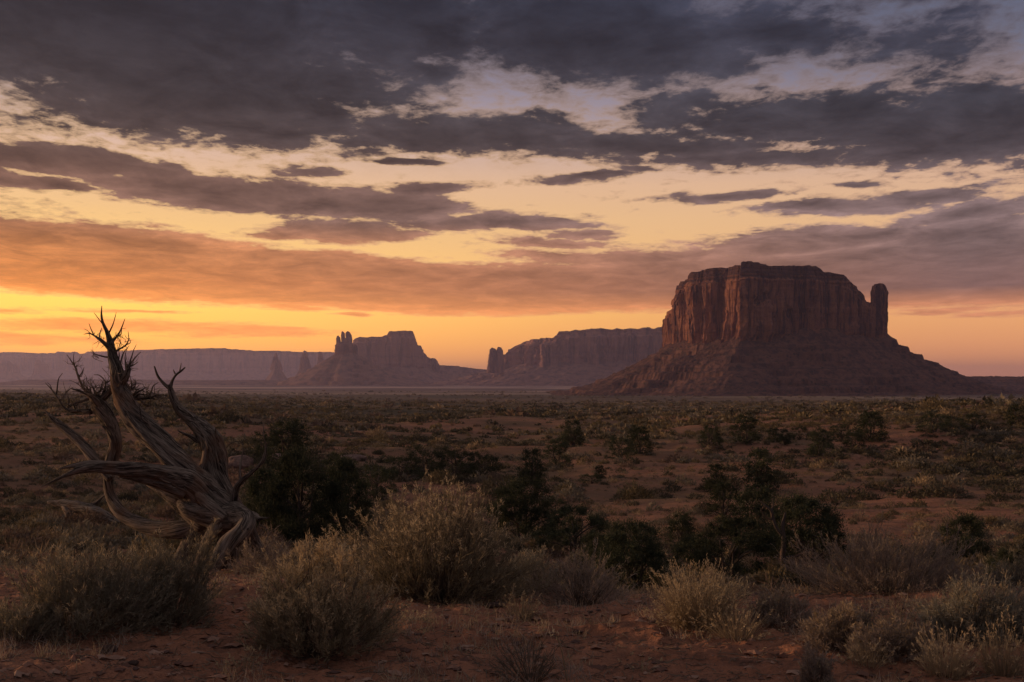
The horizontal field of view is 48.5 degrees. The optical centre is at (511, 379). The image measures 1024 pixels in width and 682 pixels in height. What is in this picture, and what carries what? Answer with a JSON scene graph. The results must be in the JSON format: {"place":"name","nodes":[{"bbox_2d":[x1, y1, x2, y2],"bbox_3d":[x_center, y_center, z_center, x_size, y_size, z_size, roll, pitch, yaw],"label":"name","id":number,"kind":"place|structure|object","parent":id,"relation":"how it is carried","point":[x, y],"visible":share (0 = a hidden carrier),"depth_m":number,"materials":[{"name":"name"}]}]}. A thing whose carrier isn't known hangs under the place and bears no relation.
{"place":"outdoors","nodes":[
{"label":"outdoors","id":0,"kind":"place"},
{"bbox_2d":[0,379,281,385],"bbox_3d":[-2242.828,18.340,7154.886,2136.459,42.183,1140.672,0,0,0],"label":"ridge","id":1,"kind":"structure","parent":0,"point":[185,382],"depth_m":6819.70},
{"bbox_2d":[0,385,1023,681],"bbox_3d":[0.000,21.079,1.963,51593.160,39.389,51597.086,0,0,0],"label":"ground","id":2,"kind":"structure","parent":0,"point":[624,625],"depth_m":9.51,"materials":[{"name":"red soil"}]},
{"bbox_2d":[0,594,64,641],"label":"desert shrub","id":3,"kind":"object","parent":2,"relation":"on","point":[25,619],"visible":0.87,"depth_m":6.38,"materials":[{"name":"green plant"}]},
{"bbox_2d":[28,463,61,474],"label":"scrub clump","id":4,"kind":"object","parent":2,"relation":"on","point":[50,470],"visible":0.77,"depth_m":45.38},
{"bbox_2d":[29,510,73,529],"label":"scrub clump","id":5,"kind":"object","parent":2,"relation":"on","point":[51,520],"visible":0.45,"depth_m":19.55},
{"bbox_2d":[44,507,82,526],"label":"scrub clump","id":6,"kind":"object","parent":2,"relation":"on","point":[70,516],"visible":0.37,"depth_m":21.25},
{"bbox_2d":[57,457,102,479],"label":"scrub clump","id":7,"kind":"object","parent":2,"relation":"on","point":[93,475],"visible":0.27,"depth_m":45.77,"materials":[{"name":"plant"}]},
{"bbox_2d":[47,495,120,525],"bbox_3d":[-8.723,2.765,23.181,1.802,0.910,0.402,0,0,23],"label":"fallen log","id":8,"kind":"object","parent":2,"relation":"on","point":[74,505],"visible":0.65,"depth_m":23.10,"materials":[{"name":"brown wood"}]},
{"bbox_2d":[49,529,119,551],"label":"scrub clump","id":9,"kind":"object","parent":2,"relation":"on","point":[77,540],"visible":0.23,"depth_m":13.76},
{"bbox_2d":[54,518,120,546],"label":"scrub clump","id":10,"kind":"object","parent":2,"relation":"on","point":[79,529],"visible":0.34,"depth_m":14.67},
{"bbox_2d":[69,506,114,525],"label":"scrub clump","id":11,"kind":"object","parent":2,"relation":"on","point":[97,517],"visible":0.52,"depth_m":22.00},
{"bbox_2d":[0,529,185,646],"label":"desert shrub","id":12,"kind":"object","parent":2,"relation":"on","point":[82,601],"visible":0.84,"depth_m":6.63,"materials":[{"name":"green plant"}]},
{"bbox_2d":[102,533,130,547],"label":"scrub clump","id":13,"kind":"object","parent":2,"relation":"on","point":[124,539],"visible":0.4,"depth_m":14.81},
{"bbox_2d":[41,306,271,570],"bbox_3d":[-3.565,0.650,11.117,2.556,2.769,1.659,0,0,0],"label":"dead juniper","id":14,"kind":"object","parent":2,"relation":"on","point":[188,489],"visible":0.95,"depth_m":11.16,"materials":[{"name":"brown wood"}]},
{"bbox_2d":[91,516,226,634],"bbox_3d":[-2.195,1.215,7.059,0.810,0.724,0.882,0,0,-24],"label":"desert shrub","id":15,"kind":"object","parent":2,"relation":"on","point":[195,604],"visible":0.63,"depth_m":7.01,"materials":[{"name":"green plant"}]},
{"bbox_2d":[126,535,195,557],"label":"scrub clump","id":16,"kind":"object","parent":2,"relation":"on","point":[174,541],"visible":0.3,"depth_m":13.11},
{"bbox_2d":[0,348,334,379],"bbox_3d":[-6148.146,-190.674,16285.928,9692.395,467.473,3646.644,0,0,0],"label":"mesa","id":17,"kind":"structure","parent":2,"relation":"on","point":[215,364],"depth_m":15033.70,"materials":[{"name":"stone"}]},
{"bbox_2d":[209,408,239,422],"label":"scrub clump","id":18,"kind":"object","parent":2,"relation":"on","point":[222,417],"visible":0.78,"depth_m":147.79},
{"bbox_2d":[228,455,253,468],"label":"boulder","id":19,"kind":"object","parent":2,"relation":"on","point":[234,461],"visible":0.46,"depth_m":58.92,"materials":[{"name":"red stone"}]},
{"bbox_2d":[216,644,272,671],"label":"grass clump","id":20,"kind":"object","parent":2,"relation":"on","point":[244,662],"visible":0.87,"depth_m":5.99,"materials":[{"name":"plant"}]},
{"bbox_2d":[214,526,295,574],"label":"desert shrub","id":21,"kind":"object","parent":2,"relation":"on","point":[255,556],"visible":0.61,"depth_m":10.33,"materials":[{"name":"plant"}]},
{"bbox_2d":[246,429,286,458],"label":"juniper","id":22,"kind":"object","parent":2,"relation":"on","point":[258,447],"visible":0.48,"depth_m":65.62,"materials":[{"name":"green plant"}]},
{"bbox_2d":[239,461,303,534],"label":"juniper","id":23,"kind":"object","parent":2,"relation":"on","point":[252,482],"visible":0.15,"depth_m":20.64,"materials":[{"name":"green plant"}]},
{"bbox_2d":[256,523,291,547],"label":"scrub clump","id":24,"kind":"object","parent":2,"relation":"on","point":[268,534],"visible":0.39,"depth_m":18.07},
{"bbox_2d":[231,541,316,575],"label":"grass clump","id":25,"kind":"object","parent":2,"relation":"on","point":[266,556],"visible":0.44,"depth_m":10.03,"materials":[{"name":"plant"}]},
{"bbox_2d":[265,353,286,380],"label":"rock spire","id":26,"kind":"object","parent":2,"relation":"on","point":[276,373],"visible":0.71,"depth_m":8999.53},
{"bbox_2d":[258,413,324,469],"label":"juniper","id":27,"kind":"object","parent":2,"relation":"on","point":[292,427],"visible":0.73,"depth_m":59.69,"materials":[{"name":"green plant"}]},
{"bbox_2d":[295,350,310,375],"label":"rock spire","id":28,"kind":"object","parent":2,"relation":"on","point":[305,365],"visible":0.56,"depth_m":9112.69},
{"bbox_2d":[250,435,367,542],"bbox_3d":[-3.630,1.996,20.073,2.132,2.156,2.182,0,0,-15],"label":"juniper","id":29,"kind":"object","parent":2,"relation":"on","point":[290,468],"visible":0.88,"depth_m":19.84,"materials":[{"name":"green plant"}]},
{"bbox_2d":[231,527,417,666],"bbox_3d":[-1.104,1.229,6.504,0.981,0.737,0.919,0,0,-42],"label":"desert shrub","id":30,"kind":"object","parent":2,"relation":"on","point":[283,624],"visible":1,"depth_m":6.37,"materials":[{"name":"green plant"}]},
{"bbox_2d":[305,448,363,488],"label":"juniper","id":31,"kind":"object","parent":2,"relation":"on","point":[329,460],"visible":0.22,"depth_m":49.73,"materials":[{"name":"green plant"}]},
{"bbox_2d":[311,443,382,537],"bbox_3d":[-3.495,2.297,22.972,1.688,2.049,1.728,0,0,33],"label":"juniper","id":32,"kind":"object","parent":2,"relation":"on","point":[343,465],"visible":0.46,"depth_m":22.75,"materials":[{"name":"green plant"}]},
{"bbox_2d":[266,331,441,385],"bbox_3d":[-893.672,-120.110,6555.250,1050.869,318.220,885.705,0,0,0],"label":"butte","id":33,"kind":"object","parent":2,"relation":"on","point":[345,364],"visible":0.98,"depth_m":6374.74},
{"bbox_2d":[355,463,400,500],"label":"juniper","id":34,"kind":"object","parent":2,"relation":"on","point":[384,473],"visible":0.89,"depth_m":42.33,"materials":[{"name":"green plant"}]},
{"bbox_2d":[352,330,455,382],"bbox_3d":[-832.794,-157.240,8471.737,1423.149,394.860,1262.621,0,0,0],"label":"mesa","id":35,"kind":"structure","parent":2,"relation":"on","point":[401,352],"depth_m":8189.22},
{"bbox_2d":[379,451,430,480],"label":"juniper","id":36,"kind":"object","parent":2,"relation":"on","point":[400,459],"visible":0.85,"depth_m":57.27,"materials":[{"name":"green plant"}]},
{"bbox_2d":[384,599,441,623],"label":"grass clump","id":37,"kind":"object","parent":2,"relation":"on","point":[409,620],"visible":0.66,"depth_m":7.43,"materials":[{"name":"brown plant"}]},
{"bbox_2d":[402,445,451,472],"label":"juniper","id":38,"kind":"object","parent":2,"relation":"on","point":[428,461],"visible":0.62,"depth_m":64.19,"materials":[{"name":"green plant"}]},
{"bbox_2d":[317,468,560,607],"bbox_3d":[-0.569,1.209,8.586,1.928,1.071,1.578,0,0,0],"label":"desert shrub","id":39,"kind":"object","parent":2,"relation":"on","point":[448,584],"visible":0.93,"depth_m":8.52,"materials":[{"name":"green plant"}]},
{"bbox_2d":[423,469,457,484],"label":"scrub clump","id":40,"kind":"object","parent":2,"relation":"on","point":[436,477],"visible":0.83,"depth_m":54.99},
{"bbox_2d":[427,444,485,477],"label":"juniper","id":41,"kind":"object","parent":2,"relation":"on","point":[461,465],"visible":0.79,"depth_m":63.09,"materials":[{"name":"green plant"}]},
{"bbox_2d":[440,365,486,377],"bbox_3d":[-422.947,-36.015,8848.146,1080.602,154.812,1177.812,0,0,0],"label":"ridge","id":42,"kind":"structure","parent":2,"relation":"on","point":[455,371],"depth_m":8537.83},
{"bbox_2d":[461,449,504,477],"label":"juniper","id":43,"kind":"object","parent":2,"relation":"on","point":[492,468],"visible":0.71,"depth_m":63.90,"materials":[{"name":"green plant"}]},
{"bbox_2d":[471,475,509,493],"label":"scrub clump","id":44,"kind":"object","parent":2,"relation":"on","point":[492,484],"visible":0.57,"depth_m":52.10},
{"bbox_2d":[0,547,1022,681],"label":"sparse grass","id":45,"kind":"structure","parent":2,"relation":"on","point":[409,634],"depth_m":6.87,"materials":[{"name":"plant"}]},
{"bbox_2d":[0,388,1023,596],"bbox_3d":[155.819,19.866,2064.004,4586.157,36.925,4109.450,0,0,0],"label":"scrub","id":46,"kind":"object","parent":2,"relation":"on","point":[893,409],"visible":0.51,"depth_m":86.23,"materials":[{"name":"plant"}]},
{"bbox_2d":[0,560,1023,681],"bbox_3d":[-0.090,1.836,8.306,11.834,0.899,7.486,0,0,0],"label":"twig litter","id":47,"kind":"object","parent":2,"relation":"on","point":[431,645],"visible":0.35,"depth_m":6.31,"materials":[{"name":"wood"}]},
{"bbox_2d":[477,469,563,541],"bbox_3d":[0.295,3.125,27.680,2.251,1.976,2.541,0,0,37],"label":"juniper","id":48,"kind":"object","parent":2,"relation":"on","point":[515,514],"visible":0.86,"depth_m":27.36,"materials":[{"name":"green plant"}]},
{"bbox_2d":[498,582,544,620],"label":"grass clump","id":49,"kind":"object","parent":2,"relation":"on","point":[530,611],"visible":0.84,"depth_m":7.87,"materials":[{"name":"plant"}]},
{"bbox_2d":[478,631,571,681],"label":"desert shrub","id":50,"kind":"object","parent":2,"relation":"on","point":[526,670],"visible":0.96,"depth_m":5.98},
{"bbox_2d":[513,446,547,484],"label":"juniper","id":51,"kind":"object","parent":2,"relation":"on","point":[531,471],"visible":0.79,"depth_m":56.48,"materials":[{"name":"green plant"}]},
{"bbox_2d":[508,544,568,597],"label":"desert shrub","id":52,"kind":"object","parent":2,"relation":"on","point":[538,560],"visible":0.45,"depth_m":9.55,"materials":[{"name":"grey plant"}]},
{"bbox_2d":[429,327,662,385],"bbox_3d":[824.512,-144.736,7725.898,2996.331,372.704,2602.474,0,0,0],"label":"mesa","id":53,"kind":"structure","parent":2,"relation":"on","point":[577,357],"depth_m":7035.17,"materials":[{"name":"stone"}]},
{"bbox_2d":[541,436,572,466],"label":"juniper","id":54,"kind":"object","parent":2,"relation":"on","point":[560,445],"visible":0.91,"depth_m":74.87,"materials":[{"name":"green plant"}]},
{"bbox_2d":[551,484,589,501],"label":"scrub clump","id":55,"kind":"object","parent":2,"relation":"on","point":[577,495],"visible":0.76,"depth_m":50.18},
{"bbox_2d":[527,495,614,557],"bbox_3d":[1.215,2.880,21.825,1.869,1.294,1.892,0,0,44],"label":"juniper","id":56,"kind":"object","parent":2,"relation":"on","point":[596,522],"visible":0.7,"depth_m":21.78,"materials":[{"name":"green plant"}]},
{"bbox_2d":[558,417,587,445],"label":"juniper","id":57,"kind":"object","parent":2,"relation":"on","point":[566,437],"visible":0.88,"depth_m":94.96,"materials":[{"name":"green plant"}]},
{"bbox_2d":[523,537,638,605],"bbox_3d":[0.530,1.506,8.699,0.965,0.626,0.901,0,0,0],"label":"desert shrub","id":58,"kind":"object","parent":2,"relation":"on","point":[606,590],"visible":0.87,"depth_m":8.72,"materials":[{"name":"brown plant"}]},
{"bbox_2d":[570,528,639,576],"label":"juniper","id":59,"kind":"object","parent":2,"relation":"on","point":[589,538],"visible":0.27,"depth_m":16.80,"materials":[{"name":"green plant"}]},
{"bbox_2d":[603,433,637,458],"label":"juniper","id":60,"kind":"object","parent":2,"relation":"on","point":[613,439],"visible":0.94,"depth_m":78.84,"materials":[{"name":"green plant"}]},
{"bbox_2d":[587,509,676,590],"bbox_3d":[1.349,1.915,12.532,1.099,0.988,1.240,0,0,2],"label":"juniper","id":61,"kind":"object","parent":2,"relation":"on","point":[653,559],"visible":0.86,"depth_m":12.37,"materials":[{"name":"green plant"}]},
{"bbox_2d":[611,480,654,499],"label":"scrub clump","id":62,"kind":"object","parent":2,"relation":"on","point":[626,487],"visible":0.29,"depth_m":51.09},
{"bbox_2d":[618,483,658,499],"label":"scrub clump","id":63,"kind":"object","parent":2,"relation":"on","point":[635,492],"visible":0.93,"depth_m":49.17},
{"bbox_2d":[622,423,655,455],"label":"juniper","id":64,"kind":"object","parent":2,"relation":"on","point":[634,429],"visible":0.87,"depth_m":81.05,"materials":[{"name":"green plant"}]},
{"bbox_2d":[664,509,700,548],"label":"juniper","id":65,"kind":"object","parent":2,"relation":"on","point":[684,522],"visible":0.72,"depth_m":23.87,"materials":[{"name":"green plant"}]},
{"bbox_2d":[662,531,728,570],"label":"juniper","id":66,"kind":"object","parent":2,"relation":"on","point":[687,539],"visible":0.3,"depth_m":17.84,"materials":[{"name":"green plant"}]},
{"bbox_2d":[641,552,757,631],"bbox_3d":[1.191,1.363,7.253,0.748,0.474,0.752,0,0,0],"label":"desert shrub","id":67,"kind":"object","parent":2,"relation":"on","point":[682,610],"visible":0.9,"depth_m":7.17,"materials":[{"name":"plant"}]},
{"bbox_2d":[694,423,726,447],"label":"juniper","id":68,"kind":"object","parent":2,"relation":"on","point":[711,430],"visible":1,"depth_m":86.66,"materials":[{"name":"green plant"}]},
{"bbox_2d":[700,462,728,491],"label":"juniper","id":69,"kind":"object","parent":2,"relation":"on","point":[708,483],"visible":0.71,"depth_m":52.57,"materials":[{"name":"green plant"}]},
{"bbox_2d":[696,477,741,516],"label":"juniper","id":70,"kind":"object","parent":2,"relation":"on","point":[721,485],"visible":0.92,"depth_m":37.57,"materials":[{"name":"green plant"}]},
{"bbox_2d":[665,503,794,580],"bbox_3d":[3.287,2.511,17.182,2.042,1.254,2.018,0,0,16],"label":"juniper","id":71,"kind":"object","parent":2,"relation":"on","point":[758,542],"visible":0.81,"depth_m":17.01,"materials":[{"name":"green plant"}]},
{"bbox_2d":[689,596,786,640],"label":"grass clump","id":72,"kind":"object","parent":2,"relation":"on","point":[730,629],"visible":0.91,"depth_m":6.90,"materials":[{"name":"plant"}]},
{"bbox_2d":[729,410,766,444],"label":"juniper","id":73,"kind":"object","parent":2,"relation":"on","point":[744,427],"visible":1,"depth_m":88.09,"materials":[{"name":"green plant"}]},
{"bbox_2d":[734,445,783,491],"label":"juniper","id":74,"kind":"object","parent":2,"relation":"on","point":[765,473],"visible":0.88,"depth_m":52.43,"materials":[{"name":"green plant"}]},
{"bbox_2d":[725,480,793,541],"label":"juniper","id":75,"kind":"object","parent":2,"relation":"on","point":[749,494],"visible":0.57,"depth_m":26.80,"materials":[{"name":"green plant"}]},
{"bbox_2d":[748,560,799,584],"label":"scrub clump","id":76,"kind":"object","parent":2,"relation":"on","point":[762,576],"visible":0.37,"depth_m":14.61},
{"bbox_2d":[742,582,820,629],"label":"desert shrub","id":77,"kind":"object","parent":2,"relation":"on","point":[783,609],"visible":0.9,"depth_m":7.17,"materials":[{"name":"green plant"}]},
{"bbox_2d":[547,261,1023,395],"bbox_3d":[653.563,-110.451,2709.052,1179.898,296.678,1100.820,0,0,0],"label":"butte","id":78,"kind":"object","parent":2,"relation":"on","point":[748,328],"visible":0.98,"depth_m":2489.60,"materials":[{"name":"red stone"}]},
{"bbox_2d":[778,428,793,444],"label":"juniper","id":79,"kind":"object","parent":2,"relation":"on","point":[785,439],"visible":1,"depth_m":87.92,"materials":[{"name":"green plant"}]},
{"bbox_2d":[758,499,815,562],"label":"bare juniper","id":80,"kind":"object","parent":2,"relation":"on","point":[782,552],"visible":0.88,"depth_m":19.70,"materials":[{"name":"brown plant"}]},
{"bbox_2d":[765,561,826,591],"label":"scrub clump","id":81,"kind":"object","parent":2,"relation":"on","point":[796,580],"visible":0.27,"depth_m":12.32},
{"bbox_2d":[751,485,859,565],"bbox_3d":[5.211,2.645,20.292,1.881,1.602,2.123,0,0,-35],"label":"juniper","id":82,"kind":"object","parent":2,"relation":"on","point":[828,521],"visible":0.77,"depth_m":20.00,"materials":[{"name":"green plant"}]},
{"bbox_2d":[791,640,838,681],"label":"desert shrub","id":83,"kind":"object","parent":2,"relation":"on","point":[812,666],"visible":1,"depth_m":5.69,"materials":[{"name":"plant"}]},
{"bbox_2d":[806,426,838,455],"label":"juniper","id":84,"kind":"object","parent":2,"relation":"on","point":[822,436],"visible":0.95,"depth_m":75.92,"materials":[{"name":"green plant"}]},
{"bbox_2d":[793,596,884,654],"bbox_3d":[1.874,1.402,6.468,0.532,0.352,0.523,0,0,0],"label":"desert shrub","id":85,"kind":"object","parent":2,"relation":"on","point":[844,618],"visible":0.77,"depth_m":6.43,"materials":[{"name":"green plant"}]},
{"bbox_2d":[826,421,853,440],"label":"juniper","id":86,"kind":"object","parent":2,"relation":"on","point":[843,424],"visible":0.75,"depth_m":95.31,"materials":[{"name":"green plant"}]},
{"bbox_2d":[839,428,866,447],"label":"juniper","id":87,"kind":"object","parent":2,"relation":"on","point":[854,435],"visible":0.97,"depth_m":89.64,"materials":[{"name":"green plant"}]},
{"bbox_2d":[837,624,897,668],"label":"grass clump","id":88,"kind":"object","parent":2,"relation":"on","point":[872,661],"visible":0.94,"depth_m":6.03,"materials":[{"name":"plant"}]},
{"bbox_2d":[849,489,885,500],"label":"scrub clump","id":89,"kind":"object","parent":2,"relation":"on","point":[868,494],"visible":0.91,"depth_m":46.71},
{"bbox_2d":[849,407,892,441],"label":"juniper","id":90,"kind":"object","parent":2,"relation":"on","point":[866,416],"visible":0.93,"depth_m":93.13,"materials":[{"name":"green plant"}]},
{"bbox_2d":[768,509,1005,598],"bbox_3d":[3.077,1.421,9.420,1.919,0.771,1.737,0,0,23],"label":"desert shrub","id":91,"kind":"object","parent":2,"relation":"on","point":[872,559],"visible":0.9,"depth_m":9.24,"materials":[{"name":"brown plant"}]},
{"bbox_2d":[864,585,923,626],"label":"grass clump","id":92,"kind":"object","parent":2,"relation":"on","point":[899,608],"visible":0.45,"depth_m":7.18,"materials":[{"name":"plant"}]},
{"bbox_2d":[842,605,949,663],"bbox_3d":[2.103,1.383,6.192,0.648,0.324,0.493,0,0,-44],"label":"desert shrub","id":93,"kind":"object","parent":2,"relation":"on","point":[901,636],"visible":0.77,"depth_m":6.11,"materials":[{"name":"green plant"}]},
{"bbox_2d":[888,454,940,468],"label":"scrub clump","id":94,"kind":"object","parent":2,"relation":"on","point":[912,461],"visible":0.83,"depth_m":63.88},
{"bbox_2d":[913,394,952,410],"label":"scrub clump","id":95,"kind":"object","parent":2,"relation":"on","point":[936,403],"visible":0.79,"depth_m":135.61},
{"bbox_2d":[906,480,967,498],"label":"scrub clump","id":96,"kind":"object","parent":2,"relation":"on","point":[927,493],"visible":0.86,"depth_m":45.24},
{"bbox_2d":[914,412,960,432],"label":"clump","id":97,"kind":"object","parent":2,"relation":"on","point":[941,424],"visible":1,"depth_m":95.65,"materials":[{"name":"green plant"}]},
{"bbox_2d":[903,620,987,680],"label":"grass clump","id":98,"kind":"object","parent":2,"relation":"on","point":[954,669],"visible":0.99,"depth_m":5.78,"materials":[{"name":"plant"}]},
{"bbox_2d":[888,565,1023,649],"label":"desert shrub","id":99,"kind":"object","parent":2,"relation":"on","point":[948,614],"visible":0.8,"depth_m":6.32,"materials":[{"name":"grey plant"}]},
{"bbox_2d":[931,508,996,569],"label":"juniper","id":100,"kind":"object","parent":2,"relation":"on","point":[976,527],"visible":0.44,"depth_m":16.53,"materials":[{"name":"green plant"}]},
{"bbox_2d":[955,409,991,430],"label":"juniper","id":101,"kind":"object","parent":2,"relation":"on","point":[976,416],"visible":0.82,"depth_m":101.31,"materials":[{"name":"green plant"}]},
{"bbox_2d":[955,550,999,569],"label":"scrub clump","id":102,"kind":"object","parent":2,"relation":"on","point":[968,559],"visible":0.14,"depth_m":15.13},
{"bbox_2d":[966,545,1023,588],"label":"desert shrub","id":103,"kind":"object","parent":2,"relation":"on","point":[1015,576],"visible":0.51,"depth_m":9.57,"materials":[{"name":"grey plant"}]},
{"bbox_2d":[967,376,1023,391],"bbox_3d":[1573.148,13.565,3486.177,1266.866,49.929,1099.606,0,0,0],"label":"ridge","id":104,"kind":"structure","parent":2,"relation":"on","point":[1012,383],"depth_m":3246.55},
{"bbox_2d":[969,606,1023,676],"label":"grass clump","id":105,"kind":"object","parent":2,"relation":"on","point":[1003,668],"visible":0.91,"depth_m":5.67,"materials":[{"name":"plant"}]},
{"bbox_2d":[977,489,1015,501],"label":"scrub clump","id":106,"kind":"object","parent":2,"relation":"on","point":[999,495],"visible":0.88,"depth_m":43.04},
{"bbox_2d":[983,544,1023,579],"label":"desert shrub","id":107,"kind":"object","parent":2,"relation":"on","point":[1005,554],"visible":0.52,"depth_m":12.49,"materials":[{"name":"green plant"}]},
{"bbox_2d":[992,538,1023,551],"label":"scrub clump","id":108,"kind":"object","parent":2,"relation":"on","point":[1010,543],"visible":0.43,"depth_m":20.19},
{"bbox_2d":[1001,402,1023,425],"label":"juniper","id":109,"kind":"object","parent":2,"relation":"on","point":[1015,417],"visible":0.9,"depth_m":106.24,"materials":[{"name":"green plant"}]},
{"bbox_2d":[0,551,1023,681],"bbox_3d":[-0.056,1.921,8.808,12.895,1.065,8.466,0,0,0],"label":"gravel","id":110,"kind":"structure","parent":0,"point":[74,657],"depth_m":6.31,"materials":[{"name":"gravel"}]},
{"bbox_2d":[0,0,1023,376],"label":"sky","id":111,"kind":"structure","parent":0,"point":[471,178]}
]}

